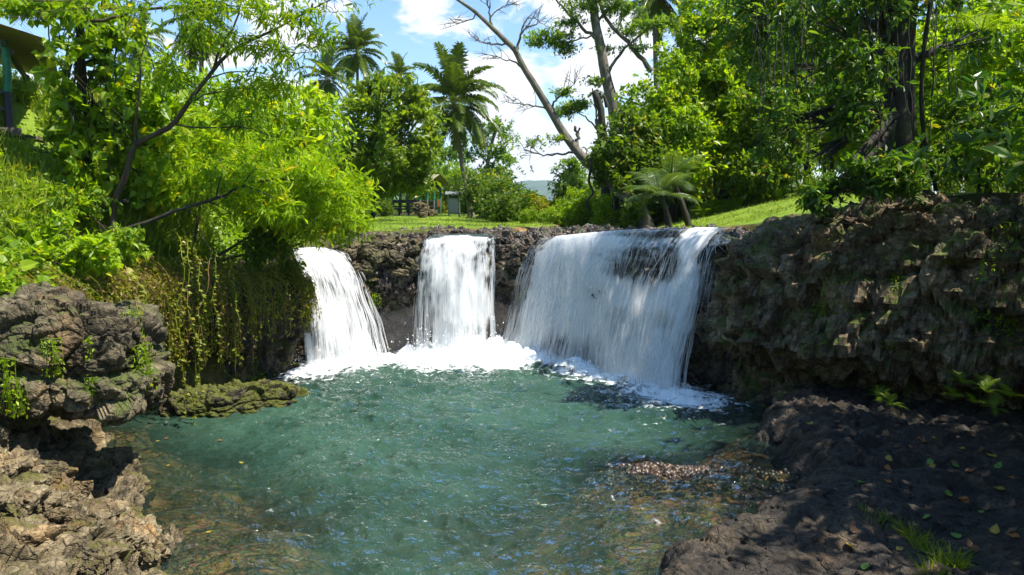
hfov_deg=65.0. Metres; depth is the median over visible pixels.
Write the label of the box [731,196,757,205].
fern
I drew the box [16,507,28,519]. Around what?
stone
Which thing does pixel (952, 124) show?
bush
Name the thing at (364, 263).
rock
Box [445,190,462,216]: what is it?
cabinet
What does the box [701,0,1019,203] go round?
shade tree
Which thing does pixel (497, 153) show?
feathery tree
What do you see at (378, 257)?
rock
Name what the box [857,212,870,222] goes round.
rock
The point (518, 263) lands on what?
rock
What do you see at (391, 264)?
rock
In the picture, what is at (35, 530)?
stone
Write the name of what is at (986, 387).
fern
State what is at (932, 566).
grass tuft
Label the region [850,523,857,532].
fallen leaf
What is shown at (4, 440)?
stone
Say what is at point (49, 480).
stone
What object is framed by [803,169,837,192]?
bush
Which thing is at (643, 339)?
waterfall
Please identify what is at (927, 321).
cliff
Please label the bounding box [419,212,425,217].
stone
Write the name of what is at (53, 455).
stone
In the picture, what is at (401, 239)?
rock
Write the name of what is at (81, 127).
climber covered tree
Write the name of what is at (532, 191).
bush
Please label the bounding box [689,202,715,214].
fern
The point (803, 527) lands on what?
rock shelf
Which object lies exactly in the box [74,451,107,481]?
stone
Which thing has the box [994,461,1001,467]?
fallen leaf
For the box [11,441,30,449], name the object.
stone
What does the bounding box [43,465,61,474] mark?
stone
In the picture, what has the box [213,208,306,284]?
bush
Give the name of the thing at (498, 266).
rock
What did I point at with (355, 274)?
rock
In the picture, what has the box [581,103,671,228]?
leafy tree
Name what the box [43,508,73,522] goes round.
stone
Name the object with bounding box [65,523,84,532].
stone
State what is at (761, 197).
fern
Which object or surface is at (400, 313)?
cliff
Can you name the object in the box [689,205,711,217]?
fern
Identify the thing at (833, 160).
broadleaf tree
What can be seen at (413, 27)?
sky
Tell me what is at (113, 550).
stone
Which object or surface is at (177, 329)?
hanging vine
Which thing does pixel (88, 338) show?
hanging plant
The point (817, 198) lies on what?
bush
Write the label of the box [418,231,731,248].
river
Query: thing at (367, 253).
rock
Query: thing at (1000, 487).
fallen leaf
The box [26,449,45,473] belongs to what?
stone
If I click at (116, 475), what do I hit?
stone
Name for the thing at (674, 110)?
leafy tree
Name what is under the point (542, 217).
bush
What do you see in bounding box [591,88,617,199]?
dead stump
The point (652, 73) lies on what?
broadleaf tree
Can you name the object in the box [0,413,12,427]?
boulder
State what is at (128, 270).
hanging vine
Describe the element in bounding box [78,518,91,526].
stone
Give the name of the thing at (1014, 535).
fallen leaf
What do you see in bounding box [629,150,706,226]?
tree fern
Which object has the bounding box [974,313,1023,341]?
hanging plant
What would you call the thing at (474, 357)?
foam
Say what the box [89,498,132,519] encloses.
stone
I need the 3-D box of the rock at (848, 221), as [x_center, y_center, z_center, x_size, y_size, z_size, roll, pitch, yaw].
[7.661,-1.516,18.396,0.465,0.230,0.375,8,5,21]
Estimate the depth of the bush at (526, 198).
39.69 m
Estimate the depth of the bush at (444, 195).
61.24 m
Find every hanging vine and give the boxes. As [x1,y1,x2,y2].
[122,266,146,341]
[131,274,147,363]
[174,230,189,413]
[183,234,200,424]
[192,238,206,391]
[195,230,212,369]
[200,222,222,353]
[228,254,242,369]
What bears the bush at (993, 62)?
on the ground at (508, 539)
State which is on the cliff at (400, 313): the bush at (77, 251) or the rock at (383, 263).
the rock at (383, 263)
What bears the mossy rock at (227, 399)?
in the water
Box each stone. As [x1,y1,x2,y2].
[0,425,8,450]
[0,445,34,478]
[0,448,7,454]
[0,490,18,518]
[0,514,66,550]
[8,432,29,451]
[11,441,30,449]
[11,479,50,514]
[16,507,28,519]
[22,473,47,485]
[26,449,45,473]
[32,473,52,485]
[36,490,72,515]
[38,443,51,452]
[39,451,77,485]
[43,449,65,461]
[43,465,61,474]
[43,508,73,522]
[44,460,68,472]
[46,425,96,453]
[49,471,62,482]
[51,441,84,466]
[61,490,80,501]
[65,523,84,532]
[73,480,93,495]
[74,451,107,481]
[74,518,117,540]
[77,538,129,569]
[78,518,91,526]
[78,558,102,574]
[81,553,110,574]
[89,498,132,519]
[90,476,104,483]
[91,488,105,498]
[93,462,155,504]
[95,495,111,501]
[99,446,142,474]
[107,474,144,514]
[110,513,161,540]
[112,510,143,552]
[117,513,151,549]
[138,522,171,561]
[138,547,161,565]
[160,524,185,561]
[411,201,429,216]
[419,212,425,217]
[428,209,437,216]
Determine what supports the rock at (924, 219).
on the cliff at (927, 321)
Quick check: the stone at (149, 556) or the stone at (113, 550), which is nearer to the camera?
the stone at (113, 550)
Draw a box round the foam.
[291,316,708,402]
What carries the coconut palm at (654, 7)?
on the ground at (508, 539)
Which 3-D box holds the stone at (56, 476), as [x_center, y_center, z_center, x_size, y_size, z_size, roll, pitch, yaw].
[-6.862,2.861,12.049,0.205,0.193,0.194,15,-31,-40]
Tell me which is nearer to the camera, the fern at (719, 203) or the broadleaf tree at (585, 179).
the fern at (719, 203)
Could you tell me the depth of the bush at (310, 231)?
20.97 m
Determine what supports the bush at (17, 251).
on the ground at (508, 539)
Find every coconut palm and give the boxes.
[114,7,175,80]
[155,0,243,101]
[295,42,354,144]
[325,12,387,135]
[385,51,419,194]
[410,41,507,216]
[611,0,683,196]
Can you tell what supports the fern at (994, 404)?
on the rock shelf
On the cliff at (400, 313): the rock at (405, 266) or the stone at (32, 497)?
the rock at (405, 266)
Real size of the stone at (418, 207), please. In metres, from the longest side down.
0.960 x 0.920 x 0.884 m
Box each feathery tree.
[425,114,520,177]
[521,0,678,150]
[549,155,587,183]
[554,89,604,144]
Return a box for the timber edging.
[1,130,45,143]
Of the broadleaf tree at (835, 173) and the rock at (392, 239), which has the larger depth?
the broadleaf tree at (835, 173)
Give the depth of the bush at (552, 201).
45.44 m
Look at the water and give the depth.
16.73 m
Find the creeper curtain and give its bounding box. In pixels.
[5,254,321,376]
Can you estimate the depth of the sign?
55.65 m
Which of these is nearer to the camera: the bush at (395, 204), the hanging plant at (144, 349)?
the hanging plant at (144, 349)
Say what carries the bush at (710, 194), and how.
on the ground at (508, 539)
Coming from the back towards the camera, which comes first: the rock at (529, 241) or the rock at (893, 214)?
the rock at (529, 241)
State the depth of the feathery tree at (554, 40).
36.92 m
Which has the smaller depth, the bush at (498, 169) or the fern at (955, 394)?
the fern at (955, 394)
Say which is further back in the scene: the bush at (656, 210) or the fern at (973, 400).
the bush at (656, 210)
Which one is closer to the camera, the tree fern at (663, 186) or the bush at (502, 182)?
the tree fern at (663, 186)
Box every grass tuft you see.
[858,499,891,528]
[887,514,936,542]
[905,531,957,554]
[906,551,955,574]
[917,537,982,569]
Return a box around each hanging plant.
[0,357,22,418]
[1,377,29,418]
[40,337,64,377]
[82,335,95,379]
[84,376,100,404]
[122,309,139,315]
[130,342,157,389]
[134,315,147,353]
[358,292,381,307]
[810,301,832,316]
[820,275,852,313]
[872,275,910,288]
[875,253,917,280]
[879,340,897,349]
[939,257,959,265]
[968,277,1023,328]
[974,242,1008,281]
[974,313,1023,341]
[988,221,1023,250]
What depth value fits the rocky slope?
9.92 m
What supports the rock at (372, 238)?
on the cliff at (400, 313)
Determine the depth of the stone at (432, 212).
44.11 m
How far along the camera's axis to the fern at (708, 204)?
31.48 m
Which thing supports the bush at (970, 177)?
on the ground at (508, 539)
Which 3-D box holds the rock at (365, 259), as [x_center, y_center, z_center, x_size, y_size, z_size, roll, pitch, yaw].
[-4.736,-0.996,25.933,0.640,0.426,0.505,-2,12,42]
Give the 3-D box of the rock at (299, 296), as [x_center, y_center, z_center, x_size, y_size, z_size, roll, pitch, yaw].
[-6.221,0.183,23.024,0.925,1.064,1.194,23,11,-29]
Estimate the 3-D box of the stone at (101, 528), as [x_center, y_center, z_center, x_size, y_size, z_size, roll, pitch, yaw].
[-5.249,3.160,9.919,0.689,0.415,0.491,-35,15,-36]
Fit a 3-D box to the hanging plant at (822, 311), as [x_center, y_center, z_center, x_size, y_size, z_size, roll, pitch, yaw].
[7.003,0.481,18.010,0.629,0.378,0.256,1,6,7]
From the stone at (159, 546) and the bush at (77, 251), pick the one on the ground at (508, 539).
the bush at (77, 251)
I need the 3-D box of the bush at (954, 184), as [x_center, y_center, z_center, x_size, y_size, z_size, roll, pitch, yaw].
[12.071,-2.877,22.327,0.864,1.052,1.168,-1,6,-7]
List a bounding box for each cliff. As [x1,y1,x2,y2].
[76,256,312,426]
[290,223,754,392]
[693,191,1023,429]
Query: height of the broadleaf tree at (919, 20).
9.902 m
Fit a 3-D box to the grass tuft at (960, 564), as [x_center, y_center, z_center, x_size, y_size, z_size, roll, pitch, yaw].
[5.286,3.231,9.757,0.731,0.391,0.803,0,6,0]
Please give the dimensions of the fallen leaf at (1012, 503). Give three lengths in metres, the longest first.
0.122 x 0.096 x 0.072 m
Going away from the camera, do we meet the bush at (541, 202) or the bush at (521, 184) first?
the bush at (541, 202)
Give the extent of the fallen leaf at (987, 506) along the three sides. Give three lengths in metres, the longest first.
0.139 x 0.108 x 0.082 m
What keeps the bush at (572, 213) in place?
on the ground at (508, 539)
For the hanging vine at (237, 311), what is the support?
hanging from the forked tree at (240, 124)
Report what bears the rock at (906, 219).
on the cliff at (927, 321)
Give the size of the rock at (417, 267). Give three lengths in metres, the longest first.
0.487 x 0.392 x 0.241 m
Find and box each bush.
[0,214,59,282]
[25,208,123,283]
[27,178,154,264]
[111,54,232,171]
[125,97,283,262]
[189,66,359,169]
[210,125,384,260]
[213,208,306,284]
[266,206,376,258]
[375,198,396,216]
[394,196,405,212]
[402,194,417,212]
[417,190,444,212]
[436,177,465,210]
[437,192,447,213]
[448,168,477,214]
[456,167,498,217]
[468,169,496,215]
[471,170,521,219]
[473,161,517,183]
[480,186,522,222]
[510,192,532,220]
[513,181,528,193]
[518,205,538,223]
[521,188,540,205]
[521,193,554,219]
[537,208,549,222]
[540,195,555,208]
[545,206,566,225]
[547,168,589,208]
[555,189,597,227]
[555,196,569,213]
[561,180,600,200]
[575,192,616,226]
[588,193,630,226]
[647,195,670,225]
[668,193,701,217]
[691,174,719,207]
[790,174,814,196]
[795,150,890,219]
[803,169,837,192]
[848,143,964,205]
[924,86,1023,192]
[927,173,963,192]
[935,12,1023,191]
[957,163,997,191]
[992,164,1017,191]
[1016,175,1023,191]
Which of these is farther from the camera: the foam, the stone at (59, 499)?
the foam
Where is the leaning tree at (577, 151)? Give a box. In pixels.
[440,0,654,227]
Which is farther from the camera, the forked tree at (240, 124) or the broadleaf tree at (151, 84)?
the broadleaf tree at (151, 84)
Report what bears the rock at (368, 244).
on the cliff at (400, 313)
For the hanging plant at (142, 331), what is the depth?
13.34 m
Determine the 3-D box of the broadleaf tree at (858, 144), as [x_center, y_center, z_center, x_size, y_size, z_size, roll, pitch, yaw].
[14.304,-7.126,33.703,5.736,7.319,7.248,-1,6,-6]
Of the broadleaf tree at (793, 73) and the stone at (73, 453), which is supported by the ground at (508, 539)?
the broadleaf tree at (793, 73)
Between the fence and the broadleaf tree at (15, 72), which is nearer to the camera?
the fence
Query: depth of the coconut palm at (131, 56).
58.33 m
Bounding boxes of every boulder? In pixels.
[0,281,175,429]
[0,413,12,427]
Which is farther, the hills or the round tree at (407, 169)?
the hills
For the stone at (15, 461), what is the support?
on the rocky slope
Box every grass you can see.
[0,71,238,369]
[217,148,854,246]
[746,182,1020,220]
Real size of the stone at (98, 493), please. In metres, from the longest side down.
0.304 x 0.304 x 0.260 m
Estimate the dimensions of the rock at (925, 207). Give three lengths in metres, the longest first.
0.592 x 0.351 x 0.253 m
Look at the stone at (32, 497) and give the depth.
10.15 m
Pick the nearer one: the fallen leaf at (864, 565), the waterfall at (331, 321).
the fallen leaf at (864, 565)
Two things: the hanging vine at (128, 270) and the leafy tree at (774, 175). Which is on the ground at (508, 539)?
the leafy tree at (774, 175)
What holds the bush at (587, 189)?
on the ground at (508, 539)
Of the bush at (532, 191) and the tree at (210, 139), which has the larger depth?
the bush at (532, 191)
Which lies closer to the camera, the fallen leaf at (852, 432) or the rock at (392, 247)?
the fallen leaf at (852, 432)
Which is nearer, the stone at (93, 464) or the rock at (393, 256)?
the stone at (93, 464)
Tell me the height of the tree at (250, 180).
4.987 m
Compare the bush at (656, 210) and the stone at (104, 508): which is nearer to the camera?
the stone at (104, 508)
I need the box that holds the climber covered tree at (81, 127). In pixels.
[0,0,211,223]
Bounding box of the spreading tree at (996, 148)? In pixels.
[893,53,1023,193]
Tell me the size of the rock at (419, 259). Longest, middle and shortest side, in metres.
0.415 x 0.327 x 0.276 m
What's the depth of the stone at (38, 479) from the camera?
10.80 m
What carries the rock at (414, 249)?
on the cliff at (400, 313)
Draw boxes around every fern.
[619,171,702,227]
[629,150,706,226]
[688,196,723,209]
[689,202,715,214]
[689,203,712,215]
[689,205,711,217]
[690,201,723,215]
[701,198,734,211]
[715,196,754,207]
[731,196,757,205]
[750,189,773,202]
[765,185,793,200]
[870,384,890,402]
[876,392,907,408]
[935,0,1023,31]
[941,385,965,396]
[949,370,980,384]
[964,392,984,403]
[966,373,1006,399]
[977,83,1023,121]
[980,395,1009,414]
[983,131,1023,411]
[995,381,1023,397]
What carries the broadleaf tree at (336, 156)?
on the ground at (508, 539)
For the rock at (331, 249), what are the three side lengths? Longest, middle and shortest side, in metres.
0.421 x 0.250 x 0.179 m
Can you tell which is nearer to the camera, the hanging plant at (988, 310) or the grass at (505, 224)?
the hanging plant at (988, 310)
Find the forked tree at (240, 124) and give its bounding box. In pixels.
[0,0,381,231]
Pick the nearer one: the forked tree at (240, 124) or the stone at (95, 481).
the stone at (95, 481)
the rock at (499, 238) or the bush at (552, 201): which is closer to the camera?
the rock at (499, 238)
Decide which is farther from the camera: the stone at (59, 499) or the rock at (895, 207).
the rock at (895, 207)
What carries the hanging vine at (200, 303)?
hanging from the forked tree at (240, 124)
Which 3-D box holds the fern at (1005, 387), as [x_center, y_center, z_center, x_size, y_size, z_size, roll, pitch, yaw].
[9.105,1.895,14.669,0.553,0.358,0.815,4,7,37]
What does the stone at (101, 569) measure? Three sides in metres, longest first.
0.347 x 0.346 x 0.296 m
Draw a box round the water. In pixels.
[98,334,800,574]
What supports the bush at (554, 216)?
on the ground at (508, 539)
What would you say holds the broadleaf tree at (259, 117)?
on the ground at (508, 539)
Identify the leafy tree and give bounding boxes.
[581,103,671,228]
[613,27,728,221]
[661,0,776,208]
[720,51,828,206]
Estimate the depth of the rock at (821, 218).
18.61 m
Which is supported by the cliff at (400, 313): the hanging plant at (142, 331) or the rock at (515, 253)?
the rock at (515, 253)
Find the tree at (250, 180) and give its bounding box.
[104,139,373,278]
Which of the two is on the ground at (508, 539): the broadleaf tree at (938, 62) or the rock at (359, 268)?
the broadleaf tree at (938, 62)
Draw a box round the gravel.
[536,457,797,528]
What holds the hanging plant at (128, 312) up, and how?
hanging from the boulder at (32, 315)
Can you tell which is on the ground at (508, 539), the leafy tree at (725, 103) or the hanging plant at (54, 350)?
the leafy tree at (725, 103)
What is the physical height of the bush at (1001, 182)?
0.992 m
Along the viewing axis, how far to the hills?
3276.89 m
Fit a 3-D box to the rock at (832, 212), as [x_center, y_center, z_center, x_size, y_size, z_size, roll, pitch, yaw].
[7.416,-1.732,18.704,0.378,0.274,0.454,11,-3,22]
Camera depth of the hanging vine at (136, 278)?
13.83 m
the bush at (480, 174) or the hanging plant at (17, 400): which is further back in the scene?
the bush at (480, 174)
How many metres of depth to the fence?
52.56 m
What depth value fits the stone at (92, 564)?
9.41 m
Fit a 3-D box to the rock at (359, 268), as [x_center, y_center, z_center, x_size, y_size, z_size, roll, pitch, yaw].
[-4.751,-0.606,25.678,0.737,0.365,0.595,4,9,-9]
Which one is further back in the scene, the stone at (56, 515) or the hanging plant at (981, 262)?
the hanging plant at (981, 262)
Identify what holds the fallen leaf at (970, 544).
on the rock shelf
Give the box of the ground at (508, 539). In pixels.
[0,97,1023,574]
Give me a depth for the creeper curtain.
19.42 m
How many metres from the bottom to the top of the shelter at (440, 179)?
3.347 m
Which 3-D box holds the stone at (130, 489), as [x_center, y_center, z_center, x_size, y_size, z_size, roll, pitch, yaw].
[-6.038,3.381,12.508,0.608,0.514,0.854,-22,35,-5]
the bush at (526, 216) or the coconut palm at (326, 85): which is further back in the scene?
the coconut palm at (326, 85)
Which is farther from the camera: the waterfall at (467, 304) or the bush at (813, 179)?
the bush at (813, 179)
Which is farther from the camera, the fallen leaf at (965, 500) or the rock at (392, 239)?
the rock at (392, 239)
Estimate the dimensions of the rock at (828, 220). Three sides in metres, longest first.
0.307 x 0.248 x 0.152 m
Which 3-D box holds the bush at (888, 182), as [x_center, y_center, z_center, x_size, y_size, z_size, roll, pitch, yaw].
[8.837,-2.440,17.414,3.512,1.364,1.667,-4,7,-32]
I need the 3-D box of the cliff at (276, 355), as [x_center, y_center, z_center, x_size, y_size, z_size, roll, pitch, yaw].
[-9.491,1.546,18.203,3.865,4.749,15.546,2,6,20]
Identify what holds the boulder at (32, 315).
on the rocky slope
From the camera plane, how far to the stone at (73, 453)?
13.43 m
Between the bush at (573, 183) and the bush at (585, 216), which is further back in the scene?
the bush at (573, 183)
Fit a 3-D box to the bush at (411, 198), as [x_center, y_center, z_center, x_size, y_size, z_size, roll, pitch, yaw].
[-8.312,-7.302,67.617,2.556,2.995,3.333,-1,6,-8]
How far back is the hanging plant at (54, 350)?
12.17 m
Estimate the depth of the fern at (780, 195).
29.71 m
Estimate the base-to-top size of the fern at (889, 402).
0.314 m
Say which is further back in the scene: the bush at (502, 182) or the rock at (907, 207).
the bush at (502, 182)
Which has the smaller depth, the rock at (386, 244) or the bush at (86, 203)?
the bush at (86, 203)
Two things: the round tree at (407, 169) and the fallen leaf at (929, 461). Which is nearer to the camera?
the fallen leaf at (929, 461)
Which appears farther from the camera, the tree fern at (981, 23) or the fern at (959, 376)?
the tree fern at (981, 23)
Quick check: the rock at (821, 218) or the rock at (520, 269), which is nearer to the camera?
the rock at (821, 218)
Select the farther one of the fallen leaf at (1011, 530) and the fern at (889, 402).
the fern at (889, 402)
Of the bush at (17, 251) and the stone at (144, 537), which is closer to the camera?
the stone at (144, 537)
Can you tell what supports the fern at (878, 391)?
on the rock shelf
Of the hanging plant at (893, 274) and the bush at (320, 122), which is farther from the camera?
the bush at (320, 122)
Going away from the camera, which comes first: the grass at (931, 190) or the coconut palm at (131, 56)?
the grass at (931, 190)
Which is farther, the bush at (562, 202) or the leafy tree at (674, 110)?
the bush at (562, 202)
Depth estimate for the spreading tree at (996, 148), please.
13.82 m
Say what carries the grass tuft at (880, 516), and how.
on the rock shelf
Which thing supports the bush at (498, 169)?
on the ground at (508, 539)
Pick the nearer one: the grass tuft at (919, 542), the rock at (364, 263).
the grass tuft at (919, 542)
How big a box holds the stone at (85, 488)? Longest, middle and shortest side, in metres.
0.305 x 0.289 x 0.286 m
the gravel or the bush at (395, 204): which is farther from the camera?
the bush at (395, 204)
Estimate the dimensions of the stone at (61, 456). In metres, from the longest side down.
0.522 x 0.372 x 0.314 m
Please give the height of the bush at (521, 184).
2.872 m
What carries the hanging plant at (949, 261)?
attached to the cliff at (927, 321)
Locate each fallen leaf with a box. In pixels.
[850,428,856,435]
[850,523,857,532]
[861,563,868,568]
[885,455,891,460]
[926,458,933,464]
[944,490,952,495]
[951,532,961,537]
[959,496,968,502]
[965,466,976,471]
[967,537,978,550]
[981,470,989,476]
[982,502,990,509]
[989,524,999,533]
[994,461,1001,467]
[994,486,1005,489]
[1007,533,1019,536]
[1008,498,1015,506]
[1008,526,1017,532]
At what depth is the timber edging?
19.90 m
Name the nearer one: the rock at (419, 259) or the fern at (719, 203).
the rock at (419, 259)
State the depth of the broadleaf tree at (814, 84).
33.91 m
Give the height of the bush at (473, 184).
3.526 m
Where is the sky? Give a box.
[0,0,1004,193]
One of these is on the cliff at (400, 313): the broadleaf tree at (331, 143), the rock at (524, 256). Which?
the rock at (524, 256)
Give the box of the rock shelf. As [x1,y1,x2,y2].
[658,384,1023,574]
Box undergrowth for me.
[0,81,310,429]
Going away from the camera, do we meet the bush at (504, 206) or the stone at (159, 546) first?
the stone at (159, 546)
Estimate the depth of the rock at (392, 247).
26.06 m
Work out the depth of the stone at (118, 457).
14.62 m
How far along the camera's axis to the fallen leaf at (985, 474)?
12.68 m
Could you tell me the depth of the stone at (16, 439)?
12.57 m
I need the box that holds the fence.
[377,201,417,215]
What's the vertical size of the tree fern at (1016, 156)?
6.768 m
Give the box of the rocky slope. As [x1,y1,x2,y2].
[0,416,184,574]
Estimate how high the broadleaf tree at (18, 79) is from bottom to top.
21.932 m
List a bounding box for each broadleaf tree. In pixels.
[0,65,20,77]
[0,73,43,84]
[114,66,232,136]
[224,77,278,139]
[298,113,335,153]
[317,149,343,173]
[432,163,443,175]
[437,160,474,190]
[573,171,592,187]
[633,46,724,176]
[661,0,815,140]
[702,0,881,180]
[791,84,878,181]
[799,29,943,155]
[813,155,850,174]
[818,164,843,175]
[839,50,942,158]
[852,0,1015,167]
[917,0,1022,172]
[917,0,1023,125]
[918,0,1023,168]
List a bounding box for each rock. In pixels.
[156,378,310,436]
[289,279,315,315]
[329,245,339,251]
[342,249,356,258]
[346,268,357,279]
[350,239,361,252]
[352,263,374,273]
[357,247,376,258]
[357,251,369,261]
[360,240,382,251]
[360,260,370,267]
[361,236,380,246]
[370,250,387,264]
[380,261,387,266]
[382,241,391,246]
[383,249,403,262]
[384,234,398,243]
[385,244,395,249]
[385,260,395,267]
[390,268,408,275]
[396,237,408,243]
[401,264,410,269]
[402,257,418,265]
[409,237,420,245]
[409,245,421,253]
[409,268,417,275]
[410,263,422,270]
[412,256,424,263]
[492,234,502,242]
[493,244,505,253]
[494,262,501,268]
[498,261,508,268]
[501,238,508,243]
[501,253,510,258]
[507,258,517,265]
[511,250,520,255]
[513,265,524,272]
[515,260,523,265]
[517,243,525,251]
[518,252,530,258]
[523,238,532,244]
[529,245,540,253]
[536,238,549,244]
[809,213,824,223]
[823,217,836,224]
[825,207,838,217]
[837,216,856,225]
[848,200,858,205]
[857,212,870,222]
[885,203,902,213]
[891,212,903,223]
[893,211,922,229]
[902,205,912,212]
[912,202,932,211]
[919,215,927,224]
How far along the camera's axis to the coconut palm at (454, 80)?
48.42 m
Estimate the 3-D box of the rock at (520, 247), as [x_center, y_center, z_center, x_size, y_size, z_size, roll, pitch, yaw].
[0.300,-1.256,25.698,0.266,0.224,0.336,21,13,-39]
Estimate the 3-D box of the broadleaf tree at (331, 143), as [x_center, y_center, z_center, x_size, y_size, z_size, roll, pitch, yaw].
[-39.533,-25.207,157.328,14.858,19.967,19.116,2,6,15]
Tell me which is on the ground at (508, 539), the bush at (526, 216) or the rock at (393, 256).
the bush at (526, 216)
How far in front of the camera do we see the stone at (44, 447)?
13.18 m
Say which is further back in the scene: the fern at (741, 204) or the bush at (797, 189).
the bush at (797, 189)
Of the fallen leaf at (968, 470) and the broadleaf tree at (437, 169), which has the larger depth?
the broadleaf tree at (437, 169)
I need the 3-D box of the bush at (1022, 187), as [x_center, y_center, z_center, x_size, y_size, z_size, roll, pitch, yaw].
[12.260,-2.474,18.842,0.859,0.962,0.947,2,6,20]
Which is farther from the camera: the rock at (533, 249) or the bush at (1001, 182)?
the rock at (533, 249)
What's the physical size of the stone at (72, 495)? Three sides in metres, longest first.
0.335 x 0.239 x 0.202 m
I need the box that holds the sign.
[436,198,440,214]
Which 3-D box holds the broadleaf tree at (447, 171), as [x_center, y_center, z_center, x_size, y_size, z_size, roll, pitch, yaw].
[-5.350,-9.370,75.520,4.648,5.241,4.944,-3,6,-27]
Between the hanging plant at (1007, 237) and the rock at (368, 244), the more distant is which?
the rock at (368, 244)
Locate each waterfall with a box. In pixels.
[293,247,373,367]
[420,235,491,353]
[514,227,729,388]
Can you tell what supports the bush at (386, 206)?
on the ground at (508, 539)
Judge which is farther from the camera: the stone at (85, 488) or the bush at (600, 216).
the bush at (600, 216)
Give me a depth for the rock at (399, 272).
25.69 m
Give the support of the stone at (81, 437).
on the rocky slope
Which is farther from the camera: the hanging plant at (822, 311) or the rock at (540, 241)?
the rock at (540, 241)
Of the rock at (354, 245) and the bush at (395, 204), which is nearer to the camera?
the rock at (354, 245)
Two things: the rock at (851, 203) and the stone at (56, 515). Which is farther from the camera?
the rock at (851, 203)
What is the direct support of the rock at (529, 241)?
on the cliff at (400, 313)
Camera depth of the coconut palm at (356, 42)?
71.62 m
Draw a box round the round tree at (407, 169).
[323,67,452,218]
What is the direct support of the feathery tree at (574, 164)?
on the ground at (508, 539)
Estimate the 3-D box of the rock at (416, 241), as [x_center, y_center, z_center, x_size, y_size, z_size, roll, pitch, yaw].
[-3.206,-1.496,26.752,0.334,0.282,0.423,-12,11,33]
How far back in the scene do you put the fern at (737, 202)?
29.90 m
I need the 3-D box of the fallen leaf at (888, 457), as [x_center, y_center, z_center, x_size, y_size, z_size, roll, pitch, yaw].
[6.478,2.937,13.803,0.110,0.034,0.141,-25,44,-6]
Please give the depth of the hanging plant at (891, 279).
17.26 m
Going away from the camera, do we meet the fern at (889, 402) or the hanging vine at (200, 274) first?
the fern at (889, 402)
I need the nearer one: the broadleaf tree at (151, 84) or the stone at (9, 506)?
the stone at (9, 506)
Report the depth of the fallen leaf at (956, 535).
10.69 m
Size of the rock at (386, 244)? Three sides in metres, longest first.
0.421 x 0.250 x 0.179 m
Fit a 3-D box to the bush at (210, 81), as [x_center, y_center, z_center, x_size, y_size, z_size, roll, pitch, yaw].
[-9.669,-4.670,22.866,3.491,4.232,4.675,0,6,0]
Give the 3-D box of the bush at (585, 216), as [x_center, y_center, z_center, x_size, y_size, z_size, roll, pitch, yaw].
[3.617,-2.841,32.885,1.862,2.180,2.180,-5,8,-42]
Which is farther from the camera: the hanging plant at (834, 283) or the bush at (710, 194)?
the bush at (710, 194)
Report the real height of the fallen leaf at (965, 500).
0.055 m
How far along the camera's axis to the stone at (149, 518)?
11.68 m
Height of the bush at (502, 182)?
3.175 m
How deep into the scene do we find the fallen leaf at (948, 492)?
11.76 m
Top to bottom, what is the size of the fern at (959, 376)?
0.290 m
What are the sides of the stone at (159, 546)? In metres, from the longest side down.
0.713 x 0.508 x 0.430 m
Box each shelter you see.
[0,24,55,135]
[376,174,451,214]
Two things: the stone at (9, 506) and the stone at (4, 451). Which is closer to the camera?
the stone at (9, 506)
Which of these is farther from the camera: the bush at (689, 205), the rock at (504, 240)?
the bush at (689, 205)
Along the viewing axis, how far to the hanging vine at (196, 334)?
17.77 m
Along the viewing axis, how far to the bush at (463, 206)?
57.06 m
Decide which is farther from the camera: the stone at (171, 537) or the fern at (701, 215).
the fern at (701, 215)
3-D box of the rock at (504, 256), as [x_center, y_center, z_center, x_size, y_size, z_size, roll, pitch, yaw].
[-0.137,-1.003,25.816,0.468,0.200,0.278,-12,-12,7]
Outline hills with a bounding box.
[394,180,790,200]
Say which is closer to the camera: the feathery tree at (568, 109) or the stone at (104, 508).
the stone at (104, 508)
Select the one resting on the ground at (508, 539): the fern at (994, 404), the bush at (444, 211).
the bush at (444, 211)
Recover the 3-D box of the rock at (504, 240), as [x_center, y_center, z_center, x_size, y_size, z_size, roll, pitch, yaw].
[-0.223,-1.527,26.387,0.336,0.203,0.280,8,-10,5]
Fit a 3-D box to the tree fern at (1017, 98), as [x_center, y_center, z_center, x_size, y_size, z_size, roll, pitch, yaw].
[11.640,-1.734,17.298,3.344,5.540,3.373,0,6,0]
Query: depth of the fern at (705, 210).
30.12 m
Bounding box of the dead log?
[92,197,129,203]
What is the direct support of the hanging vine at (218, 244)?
hanging from the forked tree at (240, 124)
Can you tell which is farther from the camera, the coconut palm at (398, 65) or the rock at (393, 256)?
the coconut palm at (398, 65)
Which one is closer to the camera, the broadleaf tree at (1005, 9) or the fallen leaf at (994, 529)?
the fallen leaf at (994, 529)
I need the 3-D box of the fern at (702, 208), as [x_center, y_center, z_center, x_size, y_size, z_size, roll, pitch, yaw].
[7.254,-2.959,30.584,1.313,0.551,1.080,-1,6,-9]
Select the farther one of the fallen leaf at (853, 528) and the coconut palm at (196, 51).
the coconut palm at (196, 51)
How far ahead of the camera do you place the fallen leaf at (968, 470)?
12.97 m
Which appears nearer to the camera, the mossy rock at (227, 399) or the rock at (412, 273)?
the mossy rock at (227, 399)
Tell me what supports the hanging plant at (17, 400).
hanging from the boulder at (32, 315)
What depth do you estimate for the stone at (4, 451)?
11.54 m
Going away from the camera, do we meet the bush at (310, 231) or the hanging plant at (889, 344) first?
the hanging plant at (889, 344)

